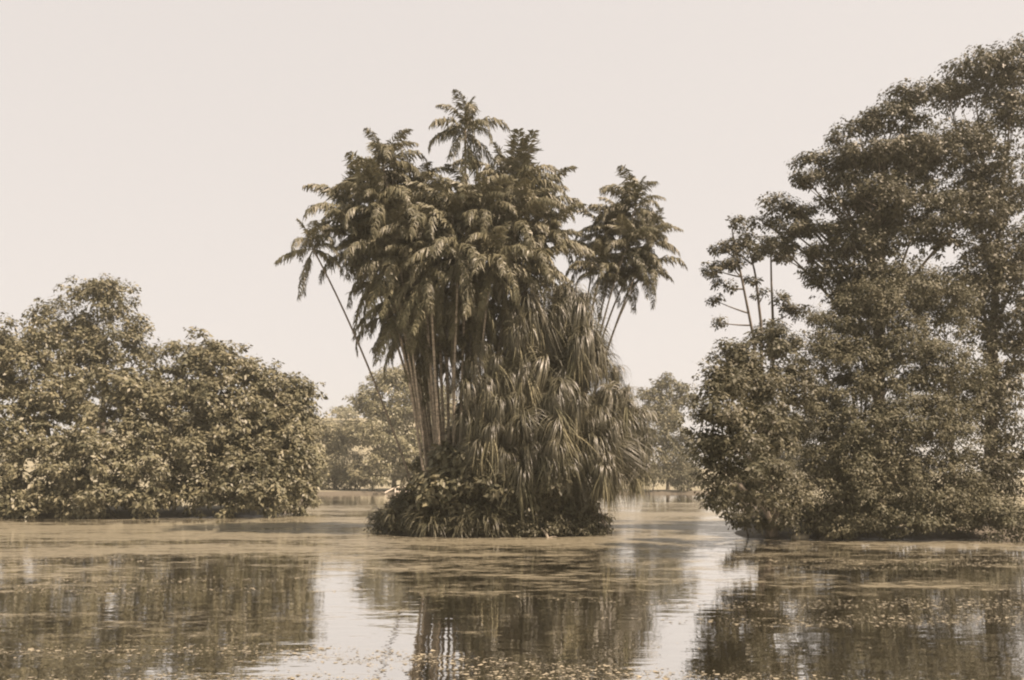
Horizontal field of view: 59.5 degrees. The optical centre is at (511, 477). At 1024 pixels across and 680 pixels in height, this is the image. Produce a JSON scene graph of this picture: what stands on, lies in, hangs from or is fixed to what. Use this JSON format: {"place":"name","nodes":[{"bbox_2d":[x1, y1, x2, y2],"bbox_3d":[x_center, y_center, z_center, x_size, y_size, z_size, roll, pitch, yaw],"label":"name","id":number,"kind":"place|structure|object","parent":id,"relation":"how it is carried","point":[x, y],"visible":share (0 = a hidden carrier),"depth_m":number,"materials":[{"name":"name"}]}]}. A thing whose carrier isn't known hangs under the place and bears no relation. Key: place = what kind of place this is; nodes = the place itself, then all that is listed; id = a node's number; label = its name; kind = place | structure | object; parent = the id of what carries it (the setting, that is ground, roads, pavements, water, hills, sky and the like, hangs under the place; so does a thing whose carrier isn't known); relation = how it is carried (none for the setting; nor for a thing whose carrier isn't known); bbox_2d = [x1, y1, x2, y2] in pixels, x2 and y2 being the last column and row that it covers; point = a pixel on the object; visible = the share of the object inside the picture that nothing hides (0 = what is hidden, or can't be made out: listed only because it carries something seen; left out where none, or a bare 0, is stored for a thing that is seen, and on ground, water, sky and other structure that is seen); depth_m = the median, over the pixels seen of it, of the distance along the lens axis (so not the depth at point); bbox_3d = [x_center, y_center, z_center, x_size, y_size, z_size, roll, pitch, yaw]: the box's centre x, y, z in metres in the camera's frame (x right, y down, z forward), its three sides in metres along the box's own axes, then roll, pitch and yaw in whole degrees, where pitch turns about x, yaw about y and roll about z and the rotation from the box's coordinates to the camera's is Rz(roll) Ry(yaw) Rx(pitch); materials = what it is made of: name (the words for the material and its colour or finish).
{"place":"outdoors","nodes":[
{"label":"outdoors","id":0,"kind":"place"},
{"bbox_2d":[0,494,1023,679],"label":"water","id":1,"kind":"structure","parent":0,"point":[443,606],"depth_m":21.73,"materials":[{"name":"liquid"}]},
{"bbox_2d":[0,503,1023,679],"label":"floating weed","id":2,"kind":"object","parent":1,"relation":"on","point":[506,663],"visible":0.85,"depth_m":15.71,"materials":[{"name":"green plant"}]},
{"bbox_2d":[0,418,1023,538],"bbox_3d":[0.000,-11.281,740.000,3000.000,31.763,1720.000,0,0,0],"label":"ground","id":3,"kind":"structure","parent":0,"point":[178,512],"depth_m":71.46,"materials":[{"name":"soil"}]},
{"bbox_2d":[0,312,100,518],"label":"broadleaf tree","id":4,"kind":"object","parent":3,"relation":"on","point":[21,352],"visible":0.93,"depth_m":69.04,"materials":[{"name":"green plant"}]},
{"bbox_2d":[19,273,161,492],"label":"broadleaf tree","id":5,"kind":"object","parent":3,"relation":"on","point":[102,351],"visible":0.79,"depth_m":78.77,"materials":[{"name":"green plant"}]},
{"bbox_2d":[44,353,189,518],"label":"broadleaf tree","id":6,"kind":"object","parent":3,"relation":"on","point":[126,399],"visible":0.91,"depth_m":66.94,"materials":[{"name":"green plant"}]},
{"bbox_2d":[138,326,328,518],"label":"broadleaf tree","id":7,"kind":"object","parent":3,"relation":"on","point":[228,458],"visible":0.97,"depth_m":69.32,"materials":[{"name":"green plant"}]},
{"bbox_2d":[256,419,332,490],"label":"broadleaf tree","id":8,"kind":"object","parent":3,"relation":"on","point":[320,465],"visible":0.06,"depth_m":117.25,"materials":[{"name":"green plant"}]},
{"bbox_2d":[273,426,332,489],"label":"broadleaf tree","id":9,"kind":"object","parent":3,"relation":"on","point":[327,485],"visible":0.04,"depth_m":173.90,"materials":[{"name":"green plant"}]},
{"bbox_2d":[0,403,659,481],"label":"wooded hillside","id":10,"kind":"structure","parent":3,"relation":"on","point":[349,412],"depth_m":372.90,"materials":[{"name":"plant"}]},
{"bbox_2d":[312,411,372,489],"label":"broadleaf tree","id":11,"kind":"object","parent":3,"relation":"on","point":[333,446],"visible":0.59,"depth_m":178.56,"materials":[{"name":"green plant"}]},
{"bbox_2d":[274,218,411,479],"bbox_3d":[-8.701,-5.618,47.748,8.237,16.488,3.721,0,0,0],"label":"palm tree","id":12,"kind":"object","parent":3,"relation":"on","point":[307,243],"visible":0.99,"depth_m":47.96,"materials":[{"name":"green plant"}]},
{"bbox_2d":[339,461,390,490],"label":"bush","id":13,"kind":"object","parent":3,"relation":"on","point":[350,481],"visible":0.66,"depth_m":169.89,"materials":[{"name":"green plant"}]},
{"bbox_2d":[302,165,429,457],"bbox_3d":[-8.127,-7.225,49.687,7.416,19.691,5.727,0,0,11],"label":"palm tree","id":14,"kind":"object","parent":3,"relation":"on","point":[325,206],"visible":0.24,"depth_m":49.39,"materials":[{"name":"green plant"}]},
{"bbox_2d":[319,150,425,443],"bbox_3d":[-7.291,-7.014,47.874,6.016,19.266,5.534,0,0,0],"label":"palm tree","id":15,"kind":"object","parent":3,"relation":"on","point":[364,191],"visible":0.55,"depth_m":47.11,"materials":[{"name":"green plant"}]},
{"bbox_2d":[318,201,429,462],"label":"palm tree","id":16,"kind":"object","parent":3,"relation":"on","point":[342,233],"visible":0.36,"depth_m":48.41,"materials":[{"name":"green plant"}]},
{"bbox_2d":[331,215,424,473],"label":"palm tree","id":17,"kind":"object","parent":3,"relation":"on","point":[406,367],"visible":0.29,"depth_m":48.61,"materials":[{"name":"green plant"}]},
{"bbox_2d":[365,503,396,532],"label":"strap leaf clump","id":18,"kind":"object","parent":3,"relation":"on","point":[376,514],"visible":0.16,"depth_m":49.05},
{"bbox_2d":[363,496,401,532],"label":"shrub","id":19,"kind":"object","parent":3,"relation":"on","point":[382,516],"visible":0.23,"depth_m":49.30,"materials":[{"name":"green plant"}]},
{"bbox_2d":[338,128,430,458],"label":"palm tree","id":20,"kind":"object","parent":3,"relation":"on","point":[384,154],"visible":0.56,"depth_m":49.65,"materials":[{"name":"green plant"}]},
{"bbox_2d":[339,204,436,471],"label":"palm tree","id":21,"kind":"object","parent":3,"relation":"on","point":[374,264],"visible":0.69,"depth_m":46.66,"materials":[{"name":"green plant"}]},
{"bbox_2d":[350,187,427,475],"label":"palm tree","id":22,"kind":"object","parent":3,"relation":"on","point":[404,229],"visible":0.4,"depth_m":47.50,"materials":[{"name":"green plant"}]},
{"bbox_2d":[345,252,440,465],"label":"palm tree","id":23,"kind":"object","parent":3,"relation":"on","point":[388,326],"visible":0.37,"depth_m":48.39,"materials":[{"name":"green plant"}]},
{"bbox_2d":[341,363,446,490],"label":"broadleaf tree","id":24,"kind":"object","parent":3,"relation":"on","point":[398,415],"visible":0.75,"depth_m":171.71,"materials":[{"name":"green plant"}]},
{"bbox_2d":[378,504,415,534],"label":"strap leaf clump","id":25,"kind":"object","parent":3,"relation":"on","point":[391,513],"visible":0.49,"depth_m":47.45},
{"bbox_2d":[355,268,450,459],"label":"palm tree","id":26,"kind":"object","parent":3,"relation":"on","point":[391,341],"visible":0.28,"depth_m":49.44,"materials":[{"name":"green plant"}]},
{"bbox_2d":[373,222,432,467],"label":"palm tree","id":27,"kind":"object","parent":3,"relation":"on","point":[429,427],"depth_m":50.82,"materials":[{"name":"brown plant"}]},
{"bbox_2d":[381,477,425,520],"bbox_3d":[-5.290,1.308,48.721,4.029,3.204,2.825,0,0,24],"label":"bush","id":28,"kind":"object","parent":3,"relation":"on","point":[395,499],"visible":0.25,"depth_m":48.20,"materials":[{"name":"green plant"}]},
{"bbox_2d":[385,493,421,532],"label":"shrub","id":29,"kind":"object","parent":3,"relation":"on","point":[390,523],"visible":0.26,"depth_m":47.32,"materials":[{"name":"green plant"}]},
{"bbox_2d":[362,232,465,465],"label":"palm tree","id":30,"kind":"object","parent":3,"relation":"on","point":[440,329],"visible":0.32,"depth_m":47.85,"materials":[{"name":"green plant"}]},
{"bbox_2d":[392,506,437,535],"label":"shrub","id":31,"kind":"object","parent":3,"relation":"on","point":[408,526],"visible":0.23,"depth_m":46.45,"materials":[{"name":"green plant"}]},
{"bbox_2d":[369,185,465,463],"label":"palm tree","id":32,"kind":"object","parent":3,"relation":"on","point":[410,208],"visible":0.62,"depth_m":46.83,"materials":[{"name":"green plant"}]},
{"bbox_2d":[399,456,435,495],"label":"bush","id":33,"kind":"object","parent":3,"relation":"on","point":[411,467],"visible":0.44,"depth_m":49.48,"materials":[{"name":"green plant"}]},
{"bbox_2d":[394,503,446,536],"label":"strap leaf clump","id":34,"kind":"object","parent":3,"relation":"on","point":[417,513],"visible":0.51,"depth_m":45.93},
{"bbox_2d":[377,158,464,445],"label":"palm tree","id":35,"kind":"object","parent":3,"relation":"on","point":[425,166],"visible":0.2,"depth_m":51.65,"materials":[{"name":"green plant"}]},
{"bbox_2d":[376,219,472,444],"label":"palm tree","id":36,"kind":"object","parent":3,"relation":"on","point":[423,284],"visible":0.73,"depth_m":46.21,"materials":[{"name":"green plant"}]},
{"bbox_2d":[388,320,460,459],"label":"palm tree","id":37,"kind":"object","parent":3,"relation":"on","point":[421,373],"visible":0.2,"depth_m":50.26,"materials":[{"name":"green plant"}]},
{"bbox_2d":[404,373,458,474],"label":"broadleaf tree","id":38,"kind":"object","parent":3,"relation":"on","point":[445,404],"visible":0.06,"depth_m":176.74,"materials":[{"name":"green plant"}]},
{"bbox_2d":[407,503,457,537],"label":"strap leaf clump","id":39,"kind":"object","parent":3,"relation":"on","point":[438,522],"visible":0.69,"depth_m":45.59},
{"bbox_2d":[399,278,470,440],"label":"palm tree","id":40,"kind":"object","parent":3,"relation":"on","point":[438,340],"visible":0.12,"depth_m":50.20,"materials":[{"name":"green plant"}]},
{"bbox_2d":[411,319,460,394],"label":"palm tree","id":41,"kind":"object","parent":3,"relation":"on","point":[444,354],"visible":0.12,"depth_m":50.28,"materials":[{"name":"green plant"}]},
{"bbox_2d":[406,194,489,442],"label":"palm tree","id":42,"kind":"object","parent":3,"relation":"on","point":[447,379],"visible":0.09,"depth_m":50.52,"materials":[{"name":"green plant"}]},
{"bbox_2d":[420,499,476,531],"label":"shrub","id":43,"kind":"object","parent":3,"relation":"on","point":[434,510],"visible":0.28,"depth_m":45.85,"materials":[{"name":"green plant"}]},
{"bbox_2d":[405,440,494,516],"bbox_3d":[-3.023,0.364,46.868,5.186,4.927,4.010,0,0,0],"label":"bush","id":44,"kind":"object","parent":3,"relation":"on","point":[441,483],"visible":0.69,"depth_m":46.07,"materials":[{"name":"green plant"}]},
{"bbox_2d":[403,171,498,446],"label":"palm tree","id":45,"kind":"object","parent":3,"relation":"on","point":[453,198],"visible":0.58,"depth_m":47.31,"materials":[{"name":"green plant"}]},
{"bbox_2d":[402,202,500,447],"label":"palm tree","id":46,"kind":"object","parent":3,"relation":"on","point":[470,251],"visible":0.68,"depth_m":46.13,"materials":[{"name":"green plant"}]},
{"bbox_2d":[442,164,481,222],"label":"palm tree","id":47,"kind":"object","parent":3,"relation":"on","point":[451,173],"visible":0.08,"depth_m":52.74,"materials":[{"name":"green plant"}]},
{"bbox_2d":[425,287,503,442],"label":"palm tree","id":48,"kind":"object","parent":3,"relation":"on","point":[471,325],"visible":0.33,"depth_m":48.73,"materials":[{"name":"green plant"}]},
{"bbox_2d":[445,503,485,536],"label":"shrub","id":49,"kind":"object","parent":3,"relation":"on","point":[467,517],"visible":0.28,"depth_m":45.30,"materials":[{"name":"green plant"}]},
{"bbox_2d":[439,502,495,537],"bbox_3d":[-2.128,2.353,45.731,3.497,2.385,3.180,0,0,0],"label":"strap leaf clump","id":50,"kind":"object","parent":3,"relation":"on","point":[457,529],"visible":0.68,"depth_m":44.97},
{"bbox_2d":[436,319,499,448],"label":"palm tree","id":51,"kind":"object","parent":3,"relation":"on","point":[459,341],"visible":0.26,"depth_m":49.85,"materials":[{"name":"green plant"}]},
{"bbox_2d":[428,89,509,401],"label":"palm tree","id":52,"kind":"object","parent":3,"relation":"on","point":[468,122],"visible":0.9,"depth_m":49.69,"materials":[{"name":"green plant"}]},
{"bbox_2d":[439,248,512,447],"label":"palm tree","id":53,"kind":"object","parent":3,"relation":"on","point":[473,314],"visible":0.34,"depth_m":47.67,"materials":[{"name":"green plant"}]},
{"bbox_2d":[459,498,509,537],"bbox_3d":[-1.417,2.126,45.686,2.811,2.264,2.105,0,0,-12],"label":"shrub","id":54,"kind":"object","parent":3,"relation":"on","point":[473,530],"visible":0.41,"depth_m":45.11,"materials":[{"name":"green plant"}]},
{"bbox_2d":[450,287,522,362],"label":"palm tree","id":55,"kind":"object","parent":3,"relation":"on","point":[461,328],"visible":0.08,"depth_m":50.19,"materials":[{"name":"green plant"}]},
{"bbox_2d":[434,172,542,430],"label":"palm tree","id":56,"kind":"object","parent":3,"relation":"on","point":[492,193],"visible":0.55,"depth_m":47.23,"materials":[{"name":"green plant"}]},
{"bbox_2d":[452,142,524,217],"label":"palm tree","id":57,"kind":"object","parent":3,"relation":"on","point":[499,163],"visible":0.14,"depth_m":52.01,"materials":[{"name":"green plant"}]},
{"bbox_2d":[467,501,512,537],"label":"strap leaf clump","id":58,"kind":"object","parent":3,"relation":"on","point":[488,513],"visible":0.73,"depth_m":44.88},
{"bbox_2d":[445,416,541,519],"bbox_3d":[-0.480,-0.437,47.030,4.910,6.285,6.331,0,0,36],"label":"bush","id":59,"kind":"object","parent":3,"relation":"on","point":[492,494],"visible":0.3,"depth_m":45.31,"materials":[{"name":"green plant"}]},
{"bbox_2d":[439,215,556,436],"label":"palm tree","id":60,"kind":"object","parent":3,"relation":"on","point":[494,246],"visible":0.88,"depth_m":46.61,"materials":[{"name":"green plant"}]},
{"bbox_2d":[418,368,590,473],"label":"broadleaf tree","id":61,"kind":"object","parent":3,"relation":"on","point":[458,410],"depth_m":52.23,"materials":[{"name":"green plant"}]},
{"bbox_2d":[456,204,552,373],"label":"palm tree","id":62,"kind":"object","parent":3,"relation":"on","point":[540,224],"visible":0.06,"depth_m":48.67,"materials":[{"name":"green plant"}]},
{"bbox_2d":[459,178,562,385],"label":"palm tree","id":63,"kind":"object","parent":3,"relation":"on","point":[526,210],"visible":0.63,"depth_m":47.87,"materials":[{"name":"green plant"}]},
{"bbox_2d":[481,497,542,537],"bbox_3d":[-0.095,1.932,45.698,3.484,2.721,2.172,0,0,18],"label":"shrub","id":64,"kind":"object","parent":3,"relation":"on","point":[518,524],"visible":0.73,"depth_m":45.22,"materials":[{"name":"green plant"}]},
{"bbox_2d":[443,339,588,522],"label":"screw pine","id":65,"kind":"object","parent":3,"relation":"on","point":[498,406],"visible":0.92,"depth_m":45.29,"materials":[{"name":"green plant"}]},
{"bbox_2d":[478,128,569,391],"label":"palm tree","id":66,"kind":"object","parent":3,"relation":"on","point":[523,166],"visible":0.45,"depth_m":49.18,"materials":[{"name":"green plant"}]},
{"bbox_2d":[491,253,561,347],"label":"palm tree","id":67,"kind":"object","parent":3,"relation":"on","point":[541,285],"visible":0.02,"depth_m":51.70,"materials":[{"name":"green plant"}]},
{"bbox_2d":[482,240,594,353],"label":"palm tree","id":68,"kind":"object","parent":3,"relation":"on","point":[548,273],"visible":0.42,"depth_m":48.09,"materials":[{"name":"green plant"}]},
{"bbox_2d":[514,509,562,537],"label":"shrub","id":69,"kind":"object","parent":3,"relation":"on","point":[546,527],"visible":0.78,"depth_m":45.34,"materials":[{"name":"green plant"}]},
{"bbox_2d":[509,165,587,291],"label":"palm tree","id":70,"kind":"object","parent":3,"relation":"on","point":[563,171],"visible":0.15,"depth_m":50.86,"materials":[{"name":"green plant"}]},
{"bbox_2d":[499,324,597,520],"bbox_3d":[2.040,-2.727,47.825,5.697,11.431,7.065,0,0,23],"label":"bush","id":71,"kind":"object","parent":3,"relation":"on","point":[538,499],"visible":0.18,"depth_m":45.77,"materials":[{"name":"green plant"}]},
{"bbox_2d":[450,280,651,516],"bbox_3d":[2.157,-3.731,47.353,10.814,13.512,8.378,0,0,0],"label":"screw pine","id":72,"kind":"object","parent":3,"relation":"on","point":[583,344],"visible":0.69,"depth_m":46.11,"materials":[{"name":"green plant"}]},
{"bbox_2d":[517,203,591,290],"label":"palm tree","id":73,"kind":"object","parent":3,"relation":"on","point":[555,224],"visible":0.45,"depth_m":49.36,"materials":[{"name":"green plant"}]},
{"bbox_2d":[529,508,584,535],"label":"shrub","id":74,"kind":"object","parent":3,"relation":"on","point":[557,520],"visible":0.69,"depth_m":45.72,"materials":[{"name":"green plant"}]},
{"bbox_2d":[540,415,608,528],"bbox_3d":[3.195,-0.198,47.811,4.316,6.926,5.282,0,0,0],"label":"bush","id":75,"kind":"object","parent":3,"relation":"on","point":[569,504],"visible":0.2,"depth_m":46.36,"materials":[{"name":"green plant"}]},
{"bbox_2d":[558,509,597,536],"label":"shrub","id":76,"kind":"object","parent":3,"relation":"on","point":[582,532],"visible":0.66,"depth_m":46.11,"materials":[{"name":"green plant"}]},
{"bbox_2d":[554,225,632,514],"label":"palm tree","id":77,"kind":"object","parent":3,"relation":"on","point":[587,245],"visible":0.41,"depth_m":51.81,"materials":[{"name":"green plant"}]},
{"bbox_2d":[565,242,628,384],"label":"palm tree","id":78,"kind":"object","parent":3,"relation":"on","point":[601,264],"visible":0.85,"depth_m":50.80,"materials":[{"name":"green plant"}]},
{"bbox_2d":[584,509,613,534],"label":"shrub","id":79,"kind":"object","parent":3,"relation":"on","point":[594,531],"visible":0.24,"depth_m":47.28,"materials":[{"name":"green plant"}]},
{"bbox_2d":[597,506,615,530],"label":"shrub","id":80,"kind":"object","parent":3,"relation":"on","point":[610,520],"visible":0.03,"depth_m":49.99,"materials":[{"name":"green plant"}]},
{"bbox_2d":[574,203,641,310],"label":"palm tree","id":81,"kind":"object","parent":3,"relation":"on","point":[599,228],"visible":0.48,"depth_m":52.11,"materials":[{"name":"green plant"}]},
{"bbox_2d":[560,364,668,532],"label":"screw pine","id":82,"kind":"object","parent":3,"relation":"on","point":[627,411],"visible":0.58,"depth_m":47.27,"materials":[{"name":"green plant"}]},
{"bbox_2d":[583,183,652,395],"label":"palm tree","id":83,"kind":"object","parent":3,"relation":"on","point":[605,200],"visible":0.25,"depth_m":52.70,"materials":[{"name":"green plant"}]},
{"bbox_2d":[584,213,662,396],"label":"palm tree","id":84,"kind":"object","parent":3,"relation":"on","point":[636,238],"visible":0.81,"depth_m":50.56,"materials":[{"name":"green plant"}]},
{"bbox_2d":[586,165,666,395],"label":"palm tree","id":85,"kind":"object","parent":3,"relation":"on","point":[631,195],"visible":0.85,"depth_m":51.51,"materials":[{"name":"green plant"}]},
{"bbox_2d":[566,239,687,515],"bbox_3d":[6.674,-5.710,50.962,6.434,16.645,3.889,0,0,-30],"label":"palm tree","id":86,"kind":"object","parent":3,"relation":"on","point":[630,273],"visible":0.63,"depth_m":51.28,"materials":[{"name":"green plant"}]},
{"bbox_2d":[597,246,656,338],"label":"palm tree","id":87,"kind":"object","parent":3,"relation":"on","point":[633,294],"visible":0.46,"depth_m":52.18,"materials":[{"name":"green plant"}]},
{"bbox_2d":[596,207,683,388],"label":"palm tree","id":88,"kind":"object","parent":3,"relation":"on","point":[664,227],"visible":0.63,"depth_m":51.16,"materials":[{"name":"green plant"}]},
{"bbox_2d":[642,466,669,490],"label":"broadleaf tree","id":89,"kind":"object","parent":3,"relation":"on","point":[655,478],"visible":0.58,"depth_m":167.75,"materials":[{"name":"green plant"}]},
{"bbox_2d":[635,371,703,490],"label":"broadleaf tree","id":90,"kind":"object","parent":3,"relation":"on","point":[673,448],"visible":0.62,"depth_m":173.41,"materials":[{"name":"green plant"}]},
{"bbox_2d":[664,453,712,491],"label":"broadleaf tree","id":91,"kind":"object","parent":3,"relation":"on","point":[685,478],"visible":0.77,"depth_m":167.53,"materials":[{"name":"green plant"}]},
{"bbox_2d":[699,213,762,514],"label":"slender tree","id":92,"kind":"object","parent":3,"relation":"on","point":[731,265],"visible":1,"depth_m":55.94,"materials":[{"name":"green plant"}]},
{"bbox_2d":[715,509,771,536],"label":"bush","id":93,"kind":"object","parent":3,"relation":"on","point":[741,523],"visible":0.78,"depth_m":43.59,"materials":[{"name":"green plant"}]},
{"bbox_2d":[671,318,822,537],"bbox_3d":[10.626,-1.987,38.439,4.521,10.759,14.337,0,0,27],"label":"broadleaf tree","id":94,"kind":"object","parent":3,"relation":"on","point":[739,381],"visible":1,"depth_m":35.71,"materials":[{"name":"green plant"}]},
{"bbox_2d":[730,229,774,491],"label":"slender tree","id":95,"kind":"object","parent":3,"relation":"on","point":[754,256],"visible":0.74,"depth_m":56.94,"materials":[{"name":"green plant"}]},
{"bbox_2d":[753,232,812,459],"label":"slender tree","id":96,"kind":"object","parent":3,"relation":"on","point":[788,308],"visible":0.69,"depth_m":57.90,"materials":[{"name":"green plant"}]},
{"bbox_2d":[747,402,835,482],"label":"broadleaf tree","id":97,"kind":"object","parent":3,"relation":"on","point":[794,456],"visible":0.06,"depth_m":178.96,"materials":[{"name":"green plant"}]},
{"bbox_2d":[791,533,809,539],"bbox_3d":[13.936,2.888,43.401,0.847,0.415,0.653,0,0,0],"label":"stone","id":98,"kind":"object","parent":3,"relation":"on","point":[802,537],"visible":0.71,"depth_m":43.18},
{"bbox_2d":[775,251,964,540],"bbox_3d":[17.833,-4.205,44.855,10.606,14.844,6.976,0,0,0],"label":"vine covered tree","id":99,"kind":"object","parent":3,"relation":"on","point":[877,461],"visible":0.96,"depth_m":43.65,"materials":[{"name":"green plant"}]},
{"bbox_2d":[746,75,1021,505],"bbox_3d":[20.796,-9.664,49.840,15.098,25.043,8.076,0,0,0],"label":"broadleaf tree","id":100,"kind":"object","parent":3,"relation":"on","point":[874,228],"visible":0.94,"depth_m":49.20,"materials":[{"name":"green plant"}]},
{"bbox_2d":[883,272,1023,541],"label":"vine covered tree","id":101,"kind":"object","parent":3,"relation":"on","point":[972,513],"visible":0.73,"depth_m":43.74,"materials":[{"name":"green plant"}]},
{"bbox_2d":[923,32,1023,516],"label":"broadleaf tree","id":102,"kind":"object","parent":3,"relation":"on","point":[993,463],"visible":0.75,"depth_m":50.27,"materials":[{"name":"green plant"}]},
{"bbox_2d":[0,0,1023,474],"label":"sky","id":103,"kind":"structure","parent":0,"point":[169,148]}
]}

